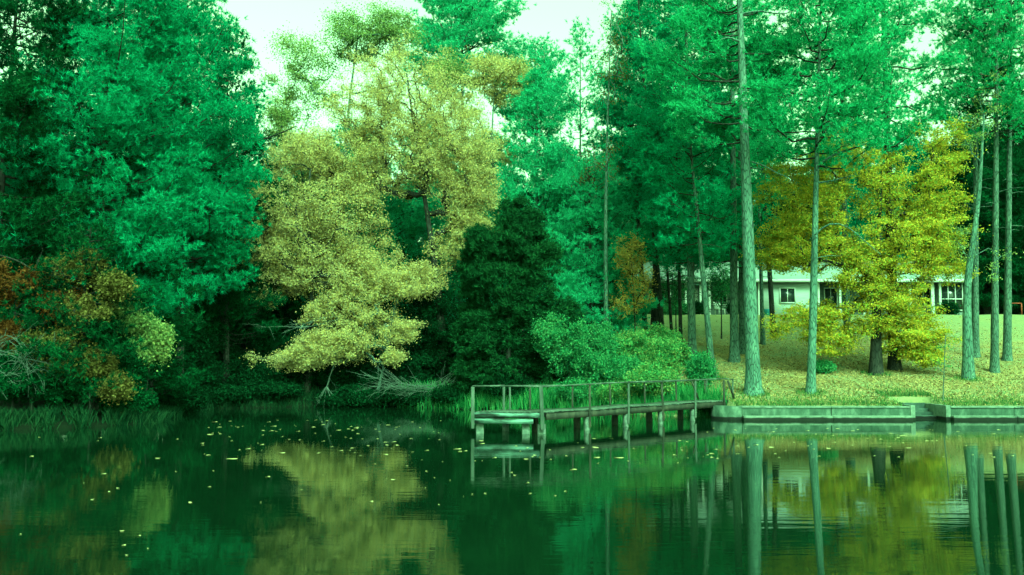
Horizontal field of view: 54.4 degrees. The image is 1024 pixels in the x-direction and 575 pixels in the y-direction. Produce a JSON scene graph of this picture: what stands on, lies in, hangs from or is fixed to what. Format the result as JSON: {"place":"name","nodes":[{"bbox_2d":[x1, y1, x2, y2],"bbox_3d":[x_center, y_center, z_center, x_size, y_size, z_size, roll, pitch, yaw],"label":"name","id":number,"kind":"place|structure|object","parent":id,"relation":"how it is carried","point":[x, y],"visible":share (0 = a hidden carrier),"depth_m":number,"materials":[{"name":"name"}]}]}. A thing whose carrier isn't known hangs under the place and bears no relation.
{"place":"outdoors","nodes":[
{"label":"outdoors","id":0,"kind":"place"},
{"bbox_2d":[0,407,1023,574],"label":"pond water","id":1,"kind":"structure","parent":0,"point":[848,503],"depth_m":18.82,"materials":[{"name":"green liquid"}]},
{"bbox_2d":[471,378,734,433],"bbox_3d":[4.396,5.153,39.488,2.368,2.947,15.206,-4,-5,42],"label":"dock","id":2,"kind":"object","parent":1,"relation":"in","point":[587,413],"visible":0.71,"depth_m":36.35,"materials":[{"name":"grey wood"}]},
{"bbox_2d":[0,314,1023,430],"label":"ground","id":3,"kind":"structure","parent":0,"point":[1017,322],"depth_m":52.41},
{"bbox_2d":[0,346,45,412],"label":"shrub","id":4,"kind":"object","parent":3,"relation":"on","point":[6,391],"visible":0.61,"depth_m":38.11,"materials":[{"name":"green plant"}]},
{"bbox_2d":[0,324,76,398],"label":"bare brush","id":5,"kind":"object","parent":3,"relation":"on","point":[21,356],"visible":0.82,"depth_m":37.85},
{"bbox_2d":[0,249,91,412],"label":"tree","id":6,"kind":"object","parent":3,"relation":"on","point":[11,326],"visible":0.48,"depth_m":39.26,"materials":[{"name":"red plant"}]},
{"bbox_2d":[0,164,110,410],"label":"pine tree","id":7,"kind":"object","parent":3,"relation":"on","point":[35,252],"visible":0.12,"depth_m":42.01,"materials":[{"name":"green plant"}]},
{"bbox_2d":[20,361,97,416],"bbox_3d":[-17.743,3.863,38.910,2.828,2.682,2.719,-1,-4,19],"label":"shrub","id":8,"kind":"object","parent":3,"relation":"on","point":[67,388],"visible":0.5,"depth_m":38.42,"materials":[{"name":"green plant"}]},
{"bbox_2d":[8,265,139,411],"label":"tree","id":9,"kind":"object","parent":3,"relation":"on","point":[112,285],"visible":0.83,"depth_m":38.76,"materials":[{"name":"orange plant"}]},
{"bbox_2d":[0,0,154,288],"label":"pine tree","id":10,"kind":"object","parent":3,"relation":"on","point":[15,92],"visible":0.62,"depth_m":40.98,"materials":[{"name":"green plant"}]},
{"bbox_2d":[39,241,116,407],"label":"tree","id":11,"kind":"object","parent":3,"relation":"on","point":[75,263],"visible":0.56,"depth_m":39.96,"materials":[{"name":"orange plant"}]},
{"bbox_2d":[0,209,163,414],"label":"pine tree","id":12,"kind":"object","parent":3,"relation":"on","point":[60,352],"visible":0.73,"depth_m":38.81,"materials":[{"name":"green plant"}]},
{"bbox_2d":[30,342,142,419],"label":"tree","id":13,"kind":"object","parent":3,"relation":"on","point":[97,369],"visible":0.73,"depth_m":38.57,"materials":[{"name":"orange plant"}]},
{"bbox_2d":[0,402,173,430],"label":"reeds","id":14,"kind":"object","parent":3,"relation":"on","point":[78,416],"visible":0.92,"depth_m":37.60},
{"bbox_2d":[91,380,159,417],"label":"shrub","id":15,"kind":"object","parent":3,"relation":"on","point":[143,398],"visible":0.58,"depth_m":39.96,"materials":[{"name":"green plant"}]},
{"bbox_2d":[97,334,155,384],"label":"shrub","id":16,"kind":"object","parent":3,"relation":"on","point":[132,368],"visible":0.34,"depth_m":40.38,"materials":[{"name":"green plant"}]},
{"bbox_2d":[0,0,261,409],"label":"pine tree","id":17,"kind":"object","parent":3,"relation":"on","point":[113,114],"visible":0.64,"depth_m":42.68,"materials":[{"name":"green plant"}]},
{"bbox_2d":[97,299,180,390],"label":"tree","id":18,"kind":"object","parent":3,"relation":"on","point":[159,336],"visible":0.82,"depth_m":40.82,"materials":[{"name":"green plant"}]},
{"bbox_2d":[126,232,215,407],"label":"pine tree","id":19,"kind":"object","parent":3,"relation":"on","point":[180,321],"visible":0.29,"depth_m":44.09,"materials":[{"name":"green plant"}]},
{"bbox_2d":[84,0,281,378],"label":"pine tree","id":20,"kind":"object","parent":3,"relation":"on","point":[216,225],"visible":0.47,"depth_m":48.88,"materials":[{"name":"green plant"}]},
{"bbox_2d":[156,382,217,412],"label":"shrub","id":21,"kind":"object","parent":3,"relation":"on","point":[194,399],"visible":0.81,"depth_m":47.99,"materials":[{"name":"green plant"}]},
{"bbox_2d":[164,320,226,387],"bbox_3d":[-16.644,3.579,51.693,3.848,4.746,4.537,0,-4,0],"label":"shrub","id":22,"kind":"object","parent":3,"relation":"on","point":[200,346],"visible":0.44,"depth_m":51.30,"materials":[{"name":"green plant"}]},
{"bbox_2d":[200,375,254,403],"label":"shrub","id":23,"kind":"object","parent":3,"relation":"on","point":[230,392],"visible":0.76,"depth_m":51.78,"materials":[{"name":"green plant"}]},
{"bbox_2d":[186,289,275,382],"bbox_3d":[-15.949,2.767,55.231,5.232,6.053,6.092,0,-4,0],"label":"shrub","id":24,"kind":"object","parent":3,"relation":"on","point":[257,342],"visible":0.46,"depth_m":54.50,"materials":[{"name":"green plant"}]},
{"bbox_2d":[166,15,296,382],"bbox_3d":[-15.359,-4.639,54.308,8.825,20.699,7.720,0,-4,0],"label":"pine tree","id":25,"kind":"object","parent":3,"relation":"on","point":[219,308],"visible":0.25,"depth_m":53.87,"materials":[{"name":"green plant"}]},
{"bbox_2d":[196,151,307,362],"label":"pine tree","id":26,"kind":"object","parent":3,"relation":"on","point":[282,341],"visible":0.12,"depth_m":56.08,"materials":[{"name":"green plant"}]},
{"bbox_2d":[223,349,293,387],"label":"shrub","id":27,"kind":"object","parent":3,"relation":"on","point":[258,371],"visible":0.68,"depth_m":53.73,"materials":[{"name":"green plant"}]},
{"bbox_2d":[237,270,305,358],"bbox_3d":[-14.741,2.026,59.852,4.647,7.066,5.046,1,-4,-15],"label":"shrub","id":28,"kind":"object","parent":3,"relation":"on","point":[284,312],"visible":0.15,"depth_m":59.45,"materials":[{"name":"green plant"}]},
{"bbox_2d":[234,371,310,402],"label":"shrub","id":29,"kind":"object","parent":3,"relation":"on","point":[276,389],"visible":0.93,"depth_m":52.79,"materials":[{"name":"green plant"}]},
{"bbox_2d":[155,382,397,417],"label":"cove grass","id":30,"kind":"structure","parent":3,"relation":"on","point":[177,410],"depth_m":52.88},
{"bbox_2d":[276,363,345,386],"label":"shrub","id":31,"kind":"object","parent":3,"relation":"on","point":[317,377],"visible":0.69,"depth_m":54.85,"materials":[{"name":"green plant"}]},
{"bbox_2d":[269,148,372,346],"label":"pine tree","id":32,"kind":"object","parent":3,"relation":"on","point":[285,182],"visible":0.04,"depth_m":76.76,"materials":[{"name":"green plant"}]},
{"bbox_2d":[219,118,457,392],"bbox_3d":[-10.165,-1.793,54.719,12.846,15.334,8.349,-2,-4,21],"label":"maple tree","id":33,"kind":"object","parent":3,"relation":"on","point":[305,274],"visible":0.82,"depth_m":54.61,"materials":[{"name":"yellow plant"}]},
{"bbox_2d":[239,264,442,390],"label":"maple tree","id":34,"kind":"object","parent":3,"relation":"on","point":[326,342],"visible":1,"depth_m":53.61,"materials":[{"name":"yellow plant"}]},
{"bbox_2d":[296,279,389,365],"bbox_3d":[-10.170,2.367,59.872,6.081,6.408,5.570,0,-4,0],"label":"shrub","id":35,"kind":"object","parent":3,"relation":"on","point":[329,288],"visible":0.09,"depth_m":59.07,"materials":[{"name":"green plant"}]},
{"bbox_2d":[311,377,387,407],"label":"shrub","id":36,"kind":"object","parent":3,"relation":"on","point":[343,396],"visible":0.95,"depth_m":53.17,"materials":[{"name":"green plant"}]},
{"bbox_2d":[253,0,471,368],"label":"hardwood tree","id":37,"kind":"object","parent":3,"relation":"on","point":[378,34],"visible":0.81,"depth_m":63.59,"materials":[{"name":"green plant"}]},
{"bbox_2d":[322,352,402,388],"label":"shrub","id":38,"kind":"object","parent":3,"relation":"on","point":[353,372],"visible":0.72,"depth_m":55.11,"materials":[{"name":"green plant"}]},
{"bbox_2d":[295,158,449,365],"bbox_3d":[-8.497,-1.652,61.783,10.095,14.405,9.975,0,-4,0],"label":"pine tree","id":39,"kind":"object","parent":3,"relation":"on","point":[395,208],"visible":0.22,"depth_m":61.38,"materials":[{"name":"green plant"}]},
{"bbox_2d":[299,29,506,383],"bbox_3d":[-6.471,-4.391,56.605,12.736,20.087,8.876,0,-4,0],"label":"maple tree","id":40,"kind":"object","parent":3,"relation":"on","point":[467,191],"visible":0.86,"depth_m":55.69,"materials":[{"name":"yellow plant"}]},
{"bbox_2d":[373,381,432,407],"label":"shrub","id":41,"kind":"object","parent":3,"relation":"on","point":[385,398],"visible":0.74,"depth_m":52.85,"materials":[{"name":"green plant"}]},
{"bbox_2d":[358,361,457,405],"bbox_3d":[-5.556,5.136,52.617,6.368,3.025,2.728,0,-4,0],"label":"bare brush","id":42,"kind":"object","parent":3,"relation":"on","point":[411,385],"visible":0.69,"depth_m":52.60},
{"bbox_2d":[372,242,447,346],"bbox_3d":[-6.373,1.443,59.942,5.433,8.260,5.688,0,-4,0],"label":"shrub","id":43,"kind":"object","parent":3,"relation":"on","point":[408,309],"visible":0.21,"depth_m":59.11,"materials":[{"name":"green plant"}]},
{"bbox_2d":[376,333,452,386],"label":"shrub","id":44,"kind":"object","parent":3,"relation":"on","point":[418,366],"visible":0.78,"depth_m":55.03,"materials":[{"name":"green plant"}]},
{"bbox_2d":[381,120,465,302],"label":"pine tree","id":45,"kind":"object","parent":3,"relation":"on","point":[402,161],"depth_m":83.60,"materials":[{"name":"green plant"}]},
{"bbox_2d":[374,165,503,356],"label":"pine tree","id":46,"kind":"object","parent":3,"relation":"on","point":[453,276],"visible":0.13,"depth_m":61.92,"materials":[{"name":"green plant"}]},
{"bbox_2d":[416,288,465,383],"bbox_3d":[-3.541,2.858,56.492,4.477,6.046,5.223,0,-4,0],"label":"shrub","id":47,"kind":"object","parent":3,"relation":"on","point":[436,334],"visible":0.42,"depth_m":55.38,"materials":[{"name":"green plant"}]},
{"bbox_2d":[424,379,479,406],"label":"shrub","id":48,"kind":"object","parent":3,"relation":"on","point":[447,392],"visible":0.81,"depth_m":51.46,"materials":[{"name":"green plant"}]},
{"bbox_2d":[387,0,536,302],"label":"pine tree","id":49,"kind":"object","parent":3,"relation":"on","point":[468,20],"visible":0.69,"depth_m":69.45,"materials":[{"name":"green plant"}]},
{"bbox_2d":[441,247,498,391],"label":"cedar tree","id":50,"kind":"object","parent":3,"relation":"on","point":[458,329],"visible":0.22,"depth_m":52.22,"materials":[{"name":"green plant"}]},
{"bbox_2d":[439,130,532,227],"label":"pine tree","id":51,"kind":"object","parent":3,"relation":"on","point":[501,163],"visible":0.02,"depth_m":85.29,"materials":[{"name":"green plant"}]},
{"bbox_2d":[443,42,539,354],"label":"hardwood tree","id":52,"kind":"object","parent":3,"relation":"on","point":[504,71],"visible":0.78,"depth_m":62.69,"materials":[{"name":"green plant"}]},
{"bbox_2d":[480,368,536,402],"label":"shrub","id":53,"kind":"object","parent":3,"relation":"on","point":[505,379],"visible":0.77,"depth_m":49.63,"materials":[{"name":"green plant"}]},
{"bbox_2d":[449,192,585,394],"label":"cedar tree","id":54,"kind":"object","parent":3,"relation":"on","point":[518,249],"visible":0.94,"depth_m":50.73,"materials":[{"name":"green plant"}]},
{"bbox_2d":[484,31,582,207],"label":"pine tree","id":55,"kind":"object","parent":3,"relation":"on","point":[546,60],"visible":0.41,"depth_m":71.21,"materials":[{"name":"green plant"}]},
{"bbox_2d":[472,64,597,304],"bbox_3d":[1.067,-4.219,60.708,8.538,19.117,8.376,0,-4,0],"label":"pine tree","id":56,"kind":"object","parent":3,"relation":"on","point":[530,160],"visible":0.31,"depth_m":59.94,"materials":[{"name":"green plant"}]},
{"bbox_2d":[396,377,733,417],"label":"tall grass","id":57,"kind":"structure","parent":3,"relation":"on","point":[684,393],"depth_m":48.08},
{"bbox_2d":[527,306,620,381],"bbox_3d":[3.044,3.130,49.358,4.345,4.363,3.830,3,-5,-32],"label":"shrub","id":58,"kind":"object","parent":3,"relation":"on","point":[574,355],"visible":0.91,"depth_m":49.06,"materials":[{"name":"green plant"}]},
{"bbox_2d":[548,374,600,405],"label":"shrub","id":59,"kind":"object","parent":3,"relation":"on","point":[566,391],"visible":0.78,"depth_m":47.70,"materials":[{"name":"green plant"}]},
{"bbox_2d":[540,15,613,338],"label":"pine tree","id":60,"kind":"object","parent":3,"relation":"on","point":[576,36],"visible":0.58,"depth_m":59.71,"materials":[{"name":"green plant"}]},
{"bbox_2d":[524,151,666,349],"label":"pine tree","id":61,"kind":"object","parent":3,"relation":"on","point":[589,263],"visible":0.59,"depth_m":56.19,"materials":[{"name":"green plant"}]},
{"bbox_2d":[587,317,622,355],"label":"shrub","id":62,"kind":"object","parent":3,"relation":"on","point":[603,333],"visible":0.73,"depth_m":49.67,"materials":[{"name":"green plant"}]},
{"bbox_2d":[571,0,639,321],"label":"pine tree","id":63,"kind":"object","parent":3,"relation":"on","point":[608,79],"visible":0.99,"depth_m":54.92,"materials":[{"name":"green plant"}]},
{"bbox_2d":[573,167,646,320],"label":"pine tree","id":64,"kind":"object","parent":3,"relation":"on","point":[600,304],"visible":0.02,"depth_m":82.72,"materials":[{"name":"green plant"}]},
{"bbox_2d":[582,348,644,386],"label":"shrub","id":65,"kind":"object","parent":3,"relation":"on","point":[611,366],"visible":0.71,"depth_m":47.95,"materials":[{"name":"green plant"}]},
{"bbox_2d":[593,373,643,403],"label":"shrub","id":66,"kind":"object","parent":3,"relation":"on","point":[616,388],"visible":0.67,"depth_m":46.79,"materials":[{"name":"green plant"}]},
{"bbox_2d":[571,19,678,329],"bbox_3d":[7.406,-7.029,65.400,7.188,20.967,5.757,0,-4,0],"label":"pine tree","id":67,"kind":"object","parent":3,"relation":"on","point":[615,106],"visible":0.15,"depth_m":64.31,"materials":[{"name":"green plant"}]},
{"bbox_2d":[606,231,658,331],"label":"maple tree","id":68,"kind":"object","parent":3,"relation":"on","point":[628,257],"visible":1,"depth_m":53.99,"materials":[{"name":"orange plant"}]},
{"bbox_2d":[612,326,652,364],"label":"shrub","id":69,"kind":"object","parent":3,"relation":"on","point":[632,344],"visible":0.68,"depth_m":50.44,"materials":[{"name":"green plant"}]},
{"bbox_2d":[585,0,681,328],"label":"pine tree","id":70,"kind":"object","parent":3,"relation":"on","point":[625,95],"visible":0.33,"depth_m":62.78,"materials":[{"name":"green plant"}]},
{"bbox_2d":[582,0,719,334],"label":"pine tree","id":71,"kind":"object","parent":3,"relation":"on","point":[653,310],"visible":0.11,"depth_m":63.85,"materials":[{"name":"green plant"}]},
{"bbox_2d":[621,359,683,401],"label":"shrub","id":72,"kind":"object","parent":3,"relation":"on","point":[648,372],"visible":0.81,"depth_m":45.98,"materials":[{"name":"green plant"}]},
{"bbox_2d":[625,319,685,341],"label":"shrub","id":73,"kind":"object","parent":3,"relation":"on","point":[664,332],"visible":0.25,"depth_m":52.16,"materials":[{"name":"green plant"}]},
{"bbox_2d":[629,110,696,334],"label":"pine tree","id":74,"kind":"object","parent":3,"relation":"on","point":[649,234],"visible":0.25,"depth_m":61.42,"materials":[{"name":"green plant"}]},
{"bbox_2d":[638,332,693,373],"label":"shrub","id":75,"kind":"object","parent":3,"relation":"on","point":[673,352],"visible":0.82,"depth_m":49.20,"materials":[{"name":"green plant"}]},
{"bbox_2d":[646,265,699,333],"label":"young tree","id":76,"kind":"object","parent":3,"relation":"on","point":[675,295],"visible":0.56,"depth_m":63.98,"materials":[{"name":"green plant"}]},
{"bbox_2d":[639,40,723,344],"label":"pine tree","id":77,"kind":"object","parent":3,"relation":"on","point":[663,133],"visible":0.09,"depth_m":59.59,"materials":[{"name":"green plant"}]},
{"bbox_2d":[629,86,741,377],"bbox_3d":[9.283,-2.705,49.241,6.047,14.850,5.980,3,-5,-36],"label":"pine tree","id":78,"kind":"object","parent":3,"relation":"on","point":[698,222],"visible":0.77,"depth_m":49.22,"materials":[{"name":"green plant"}]},
{"bbox_2d":[605,0,778,357],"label":"pine tree","id":79,"kind":"object","parent":3,"relation":"on","point":[690,262],"visible":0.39,"depth_m":54.91,"materials":[{"name":"green plant"}]},
{"bbox_2d":[680,347,719,387],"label":"shrub","id":80,"kind":"object","parent":3,"relation":"on","point":[700,365],"visible":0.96,"depth_m":46.38,"materials":[{"name":"green plant"}]},
{"bbox_2d":[696,263,738,338],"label":"young tree","id":81,"kind":"object","parent":3,"relation":"on","point":[719,285],"visible":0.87,"depth_m":61.98,"materials":[{"name":"green plant"}]},
{"bbox_2d":[668,0,778,362],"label":"pine tree","id":82,"kind":"object","parent":3,"relation":"on","point":[734,348],"visible":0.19,"depth_m":54.47,"materials":[{"name":"green plant"}]},
{"bbox_2d":[632,0,827,395],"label":"pine tree","id":83,"kind":"object","parent":3,"relation":"on","point":[709,21],"visible":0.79,"depth_m":46.40,"materials":[{"name":"green plant"}]},
{"bbox_2d":[688,0,800,353],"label":"pine tree","id":84,"kind":"object","parent":3,"relation":"on","point":[741,327],"visible":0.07,"depth_m":56.54,"materials":[{"name":"green plant"}]},
{"bbox_2d":[714,28,797,344],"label":"pine tree","id":85,"kind":"object","parent":3,"relation":"on","point":[762,328],"visible":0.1,"depth_m":59.84,"materials":[{"name":"green plant"}]},
{"bbox_2d":[725,0,804,333],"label":"pine tree","id":86,"kind":"object","parent":3,"relation":"on","point":[771,296],"visible":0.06,"depth_m":64.20,"materials":[{"name":"green plant"}]},
{"bbox_2d":[623,261,964,314],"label":"house","id":87,"kind":"structure","parent":3,"relation":"on","point":[790,288],"depth_m":78.28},
{"bbox_2d":[711,405,912,420],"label":"seawall","id":88,"kind":"object","parent":3,"relation":"on","point":[820,413],"visible":0.59,"depth_m":42.22,"materials":[{"name":"concrete"}]},
{"bbox_2d":[717,0,922,393],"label":"pine tree","id":89,"kind":"object","parent":3,"relation":"on","point":[845,54],"visible":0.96,"depth_m":45.36,"materials":[{"name":"green plant"}]},
{"bbox_2d":[793,133,875,260],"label":"pine tree","id":90,"kind":"object","parent":3,"relation":"on","point":[851,223],"visible":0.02,"depth_m":98.75,"materials":[{"name":"green plant"}]},
{"bbox_2d":[779,1,902,348],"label":"pine tree","id":91,"kind":"object","parent":3,"relation":"on","point":[844,203],"visible":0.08,"depth_m":58.92,"materials":[{"name":"green plant"}]},
{"bbox_2d":[664,314,1023,405],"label":"fallen leaves","id":92,"kind":"object","parent":3,"relation":"on","point":[969,383],"visible":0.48,"depth_m":48.89,"materials":[{"name":"yellow plant"}]},
{"bbox_2d":[738,114,993,375],"bbox_3d":[18.111,-2.042,50.780,12.772,13.211,7.188,0,-4,0],"label":"maple tree","id":93,"kind":"object","parent":3,"relation":"on","point":[918,347],"visible":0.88,"depth_m":49.95,"materials":[{"name":"yellow plant"}]},
{"bbox_2d":[713,369,1023,405],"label":"lawn grass","id":94,"kind":"structure","parent":3,"relation":"on","point":[897,393],"depth_m":43.85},
{"bbox_2d":[792,0,978,370],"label":"pine tree","id":95,"kind":"object","parent":3,"relation":"on","point":[903,9],"visible":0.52,"depth_m":51.11,"materials":[{"name":"green plant"}]},
{"bbox_2d":[840,127,943,260],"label":"pine tree","id":96,"kind":"object","parent":3,"relation":"on","point":[913,168],"visible":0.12,"depth_m":96.96,"materials":[{"name":"green plant"}]},
{"bbox_2d":[902,403,950,419],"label":"boat steps","id":97,"kind":"object","parent":3,"relation":"on","point":[928,411],"visible":0.3,"depth_m":43.05,"materials":[{"name":"concrete"}]},
{"bbox_2d":[923,185,1000,313],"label":"pine tree","id":98,"kind":"object","parent":3,"relation":"on","point":[981,307],"visible":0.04,"depth_m":83.00,"materials":[{"name":"green plant"}]},
{"bbox_2d":[907,121,1020,314],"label":"pine tree","id":99,"kind":"object","parent":3,"relation":"on","point":[991,150],"visible":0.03,"depth_m":91.37,"materials":[{"name":"green plant"}]},
{"bbox_2d":[906,0,1023,357],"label":"pine tree","id":100,"kind":"object","parent":3,"relation":"on","point":[975,315],"visible":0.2,"depth_m":55.88,"materials":[{"name":"green plant"}]},
{"bbox_2d":[923,0,1023,372],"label":"pine tree","id":101,"kind":"object","parent":3,"relation":"on","point":[987,65],"visible":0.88,"depth_m":51.33,"materials":[{"name":"green plant"}]},
{"bbox_2d":[938,0,1023,360],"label":"pine tree","id":102,"kind":"object","parent":3,"relation":"on","point":[1007,332],"visible":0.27,"depth_m":54.40,"materials":[{"name":"green plant"}]},
{"bbox_2d":[938,167,1023,314],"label":"pine tree","id":103,"kind":"object","parent":3,"relation":"on","point":[984,298],"visible":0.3,"depth_m":81.29,"materials":[{"name":"green plant"}]},
{"bbox_2d":[942,62,1023,379],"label":"pine tree","id":104,"kind":"object","parent":3,"relation":"on","point":[968,368],"visible":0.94,"depth_m":49.07,"materials":[{"name":"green plant"}]},
{"bbox_2d":[950,406,1023,420],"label":"seawall","id":105,"kind":"object","parent":3,"relation":"on","point":[994,413],"visible":0.56,"depth_m":42.22,"materials":[{"name":"concrete"}]},
{"bbox_2d":[978,126,1023,314],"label":"pine tree","id":106,"kind":"object","parent":3,"relation":"on","point":[1019,150],"visible":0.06,"depth_m":90.09,"materials":[{"name":"green plant"}]},
{"bbox_2d":[979,151,1023,310],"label":"pine tree","id":107,"kind":"object","parent":3,"relation":"on","point":[1018,213],"visible":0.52,"depth_m":79.96,"materials":[{"name":"green plant"}]},
{"bbox_2d":[0,0,1023,330],"label":"sky","id":108,"kind":"structure","parent":0,"point":[264,17],"materials":[{"name":"white"}]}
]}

